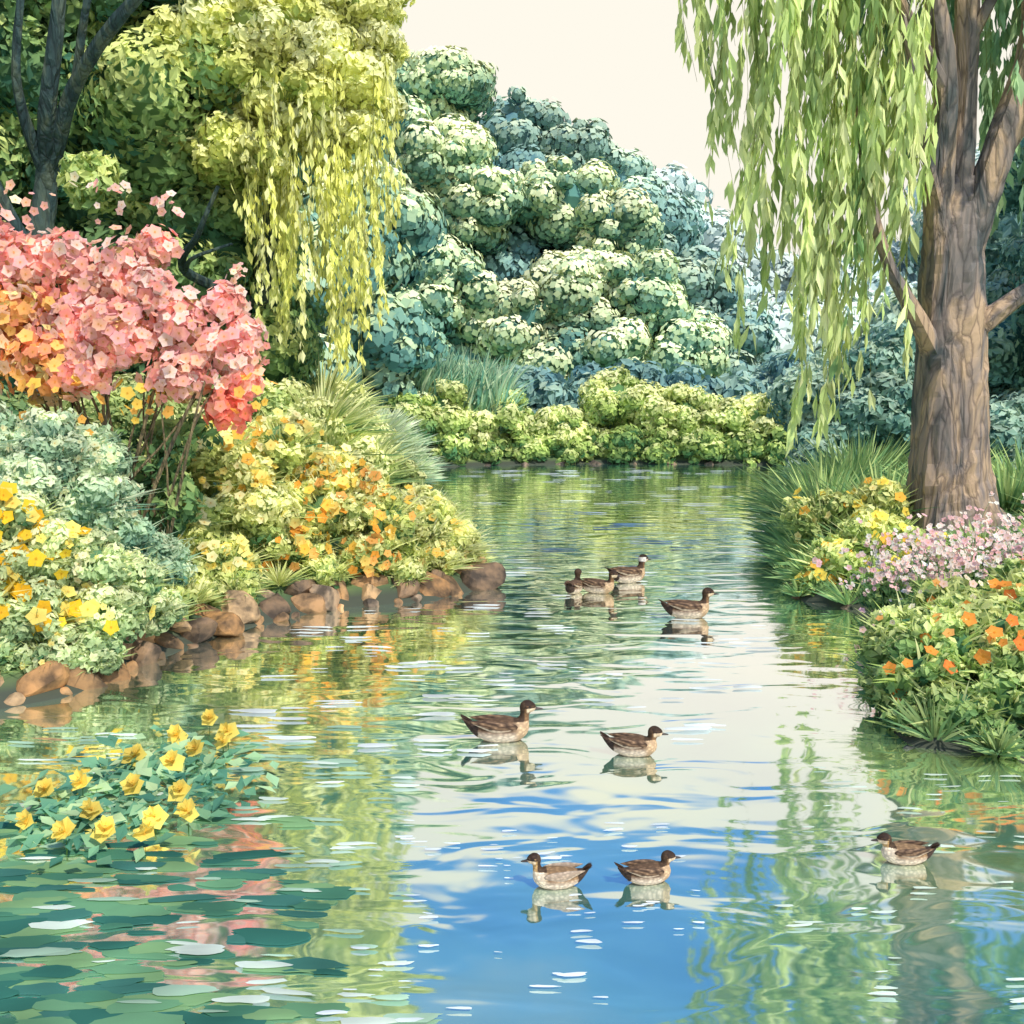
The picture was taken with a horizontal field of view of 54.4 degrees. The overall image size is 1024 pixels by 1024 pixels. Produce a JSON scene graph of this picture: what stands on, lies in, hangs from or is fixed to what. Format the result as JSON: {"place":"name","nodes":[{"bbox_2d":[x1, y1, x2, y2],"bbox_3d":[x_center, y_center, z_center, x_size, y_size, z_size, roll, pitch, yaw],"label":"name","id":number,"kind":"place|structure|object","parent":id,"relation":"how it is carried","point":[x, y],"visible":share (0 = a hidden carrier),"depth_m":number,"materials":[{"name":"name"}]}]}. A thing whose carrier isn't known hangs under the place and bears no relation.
{"place":"outdoors","nodes":[
{"label":"outdoors","id":0,"kind":"place"},
{"bbox_2d":[0,464,1023,1023],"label":"pond water","id":1,"kind":"structure","parent":0,"point":[738,798],"depth_m":6.55,"materials":[{"name":"liquid"}]},
{"bbox_2d":[0,709,279,866],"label":"marsh marigold plant","id":2,"kind":"object","parent":1,"relation":"on","point":[172,761],"visible":0.99,"depth_m":6.42,"materials":[{"name":"yellow plant"}]},
{"bbox_2d":[0,815,355,1023],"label":"lily pads","id":3,"kind":"object","parent":1,"relation":"on","point":[93,1000],"visible":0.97,"depth_m":4.84,"materials":[{"name":"green plant"}]},
{"bbox_2d":[460,700,542,742],"bbox_3d":[-0.078,1.610,7.648,0.637,0.332,0.234,0,6,-4],"label":"duck","id":4,"kind":"object","parent":1,"relation":"on","point":[494,728],"visible":1,"depth_m":7.59},
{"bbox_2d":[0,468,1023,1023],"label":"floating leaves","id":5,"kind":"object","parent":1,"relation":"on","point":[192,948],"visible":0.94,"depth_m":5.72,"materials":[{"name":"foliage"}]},
{"bbox_2d":[521,853,591,889],"bbox_3d":[0.239,1.926,5.349,0.388,0.202,0.142,0,6,-4],"label":"duck","id":6,"kind":"object","parent":1,"relation":"on","point":[559,876],"visible":1,"depth_m":5.31},
{"bbox_2d":[564,568,582,593],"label":"duck","id":7,"kind":"object","parent":1,"relation":"on","point":[574,586],"visible":1,"depth_m":13.37},
{"bbox_2d":[575,570,621,593],"bbox_3d":[1.172,0.948,13.490,0.658,0.343,0.241,2,7,20],"label":"duck","id":8,"kind":"object","parent":1,"relation":"on","point":[595,586],"visible":0.98,"depth_m":13.40},
{"bbox_2d":[605,554,651,582],"bbox_3d":[1.682,0.827,14.283,0.796,0.415,0.292,-4,7,-30],"label":"duck","id":9,"kind":"object","parent":1,"relation":"on","point":[633,574],"visible":0.91,"depth_m":14.20},
{"bbox_2d":[600,726,668,756],"bbox_3d":[0.898,1.688,7.335,0.505,0.240,0.188,1,6,6],"label":"duck","id":10,"kind":"object","parent":1,"relation":"on","point":[631,744],"visible":1,"depth_m":7.28},
{"bbox_2d":[614,850,680,884],"bbox_3d":[0.738,1.932,5.400,0.375,0.178,0.140,-1,7,-12],"label":"duck","id":11,"kind":"object","parent":1,"relation":"on","point":[645,872],"visible":1,"depth_m":5.36},
{"bbox_2d":[658,587,718,618],"bbox_3d":[2.122,1.101,11.948,0.748,0.390,0.274,-1,6,-6],"label":"duck","id":12,"kind":"object","parent":1,"relation":"on","point":[684,609],"visible":0.98,"depth_m":11.87},
{"bbox_2d":[871,832,939,864],"bbox_3d":[2.222,1.905,5.628,0.382,0.181,0.142,0,6,4],"label":"duck","id":13,"kind":"object","parent":1,"relation":"on","point":[906,852],"visible":1,"depth_m":5.59},
{"bbox_2d":[0,445,1023,756],"bbox_3d":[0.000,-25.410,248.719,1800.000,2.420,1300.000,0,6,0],"label":"ground","id":14,"kind":"structure","parent":0,"point":[388,595],"depth_m":12.59,"materials":[{"name":"brown soil"}]},
{"bbox_2d":[0,481,204,676],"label":"yellow flower shrub","id":15,"kind":"object","parent":14,"relation":"on","point":[100,591],"visible":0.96,"depth_m":9.14,"materials":[{"name":"green plant"}]},
{"bbox_2d":[0,401,205,588],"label":"blue green shrub","id":16,"kind":"object","parent":14,"relation":"on","point":[53,456],"visible":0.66,"depth_m":10.28,"materials":[{"name":"green plant"}]},
{"bbox_2d":[0,171,277,537],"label":"pink azalea bush","id":17,"kind":"object","parent":14,"relation":"on","point":[93,334],"visible":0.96,"depth_m":11.01,"materials":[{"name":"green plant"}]},
{"bbox_2d":[0,0,328,406],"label":"oak tree","id":18,"kind":"object","parent":14,"relation":"on","point":[91,91],"visible":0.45,"depth_m":16.52,"materials":[{"name":"green plant"}]},
{"bbox_2d":[0,351,440,495],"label":"pale green shrub","id":19,"kind":"object","parent":14,"relation":"on","point":[339,407],"visible":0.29,"depth_m":15.78,"materials":[{"name":"green plant"}]},
{"bbox_2d":[0,556,505,705],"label":"shoreline rocks","id":20,"kind":"object","parent":14,"relation":"on","point":[241,609],"visible":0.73,"depth_m":11.46,"materials":[{"name":"brown stone"}]},
{"bbox_2d":[123,404,432,629],"bbox_3d":[-3.178,-0.031,12.034,4.358,2.613,4.940,0,6,0],"label":"orange flower bush","id":21,"kind":"object","parent":14,"relation":"on","point":[254,505],"visible":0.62,"depth_m":12.77,"materials":[{"name":"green plant"}]},
{"bbox_2d":[143,0,415,396],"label":"golden weeping tree","id":22,"kind":"object","parent":14,"relation":"on","point":[320,92],"visible":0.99,"depth_m":16.82,"materials":[{"name":"yellow plant"}]},
{"bbox_2d":[370,403,451,483],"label":"spiky shrubs","id":23,"kind":"object","parent":14,"relation":"on","point":[399,421],"visible":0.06,"depth_m":29.83,"materials":[{"name":"green plant"}]},
{"bbox_2d":[391,481,507,575],"bbox_3d":[-1.060,0.239,14.180,2.141,1.396,2.343,0,6,0],"label":"pale yellow shrub","id":24,"kind":"object","parent":14,"relation":"on","point":[448,541],"visible":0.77,"depth_m":13.74,"materials":[{"name":"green plant"}]},
{"bbox_2d":[409,341,535,433],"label":"tall reeds","id":25,"kind":"object","parent":14,"relation":"on","point":[485,383],"visible":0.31,"depth_m":40.07,"materials":[{"name":"green plant"}]},
{"bbox_2d":[379,343,843,465],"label":"shoreline bushes","id":26,"kind":"object","parent":14,"relation":"on","point":[625,411],"visible":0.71,"depth_m":40.58,"materials":[{"name":"green plant"}]},
{"bbox_2d":[253,45,979,411],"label":"distant trees","id":27,"kind":"object","parent":14,"relation":"on","point":[549,235],"visible":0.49,"depth_m":87.02,"materials":[{"name":"green plant"}]},
{"bbox_2d":[484,460,1023,758],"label":"shoreline stones","id":28,"kind":"object","parent":14,"relation":"on","point":[842,607],"visible":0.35,"depth_m":39.91,"materials":[{"name":"brown stone"}]},
{"bbox_2d":[675,0,1023,540],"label":"weeping willow tree","id":29,"kind":"object","parent":14,"relation":"on","point":[951,316],"visible":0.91,"depth_m":13.07,"materials":[{"name":"green plant"}]},
{"bbox_2d":[716,427,1023,583],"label":"grass tufts","id":30,"kind":"object","parent":14,"relation":"on","point":[833,474],"visible":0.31,"depth_m":17.09,"materials":[{"name":"green plant"}]},
{"bbox_2d":[753,476,999,596],"bbox_3d":[4.900,0.343,13.621,3.119,1.664,3.584,0,6,0],"label":"yellow flower shrub","id":31,"kind":"object","parent":14,"relation":"on","point":[884,499],"visible":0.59,"depth_m":13.41,"materials":[{"name":"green plant"}]},
{"bbox_2d":[766,137,1023,479],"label":"bank shrubs","id":32,"kind":"object","parent":14,"relation":"on","point":[887,385],"visible":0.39,"depth_m":23.80,"materials":[{"name":"green plant"}]},
{"bbox_2d":[812,491,1023,628],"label":"pink wildflowers","id":33,"kind":"object","parent":14,"relation":"on","point":[939,560],"visible":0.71,"depth_m":10.90,"materials":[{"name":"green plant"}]},
{"bbox_2d":[828,553,1023,760],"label":"orange flower shrub","id":34,"kind":"object","parent":14,"relation":"on","point":[936,640],"visible":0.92,"depth_m":7.99,"materials":[{"name":"green plant"}]},
{"bbox_2d":[0,548,1023,757],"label":"waterside grass","id":35,"kind":"structure","parent":0,"point":[279,577],"depth_m":7.63,"materials":[{"name":"green plant"}]},
{"bbox_2d":[397,0,1018,260],"label":"sky","id":36,"kind":"structure","parent":0,"point":[616,62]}
]}

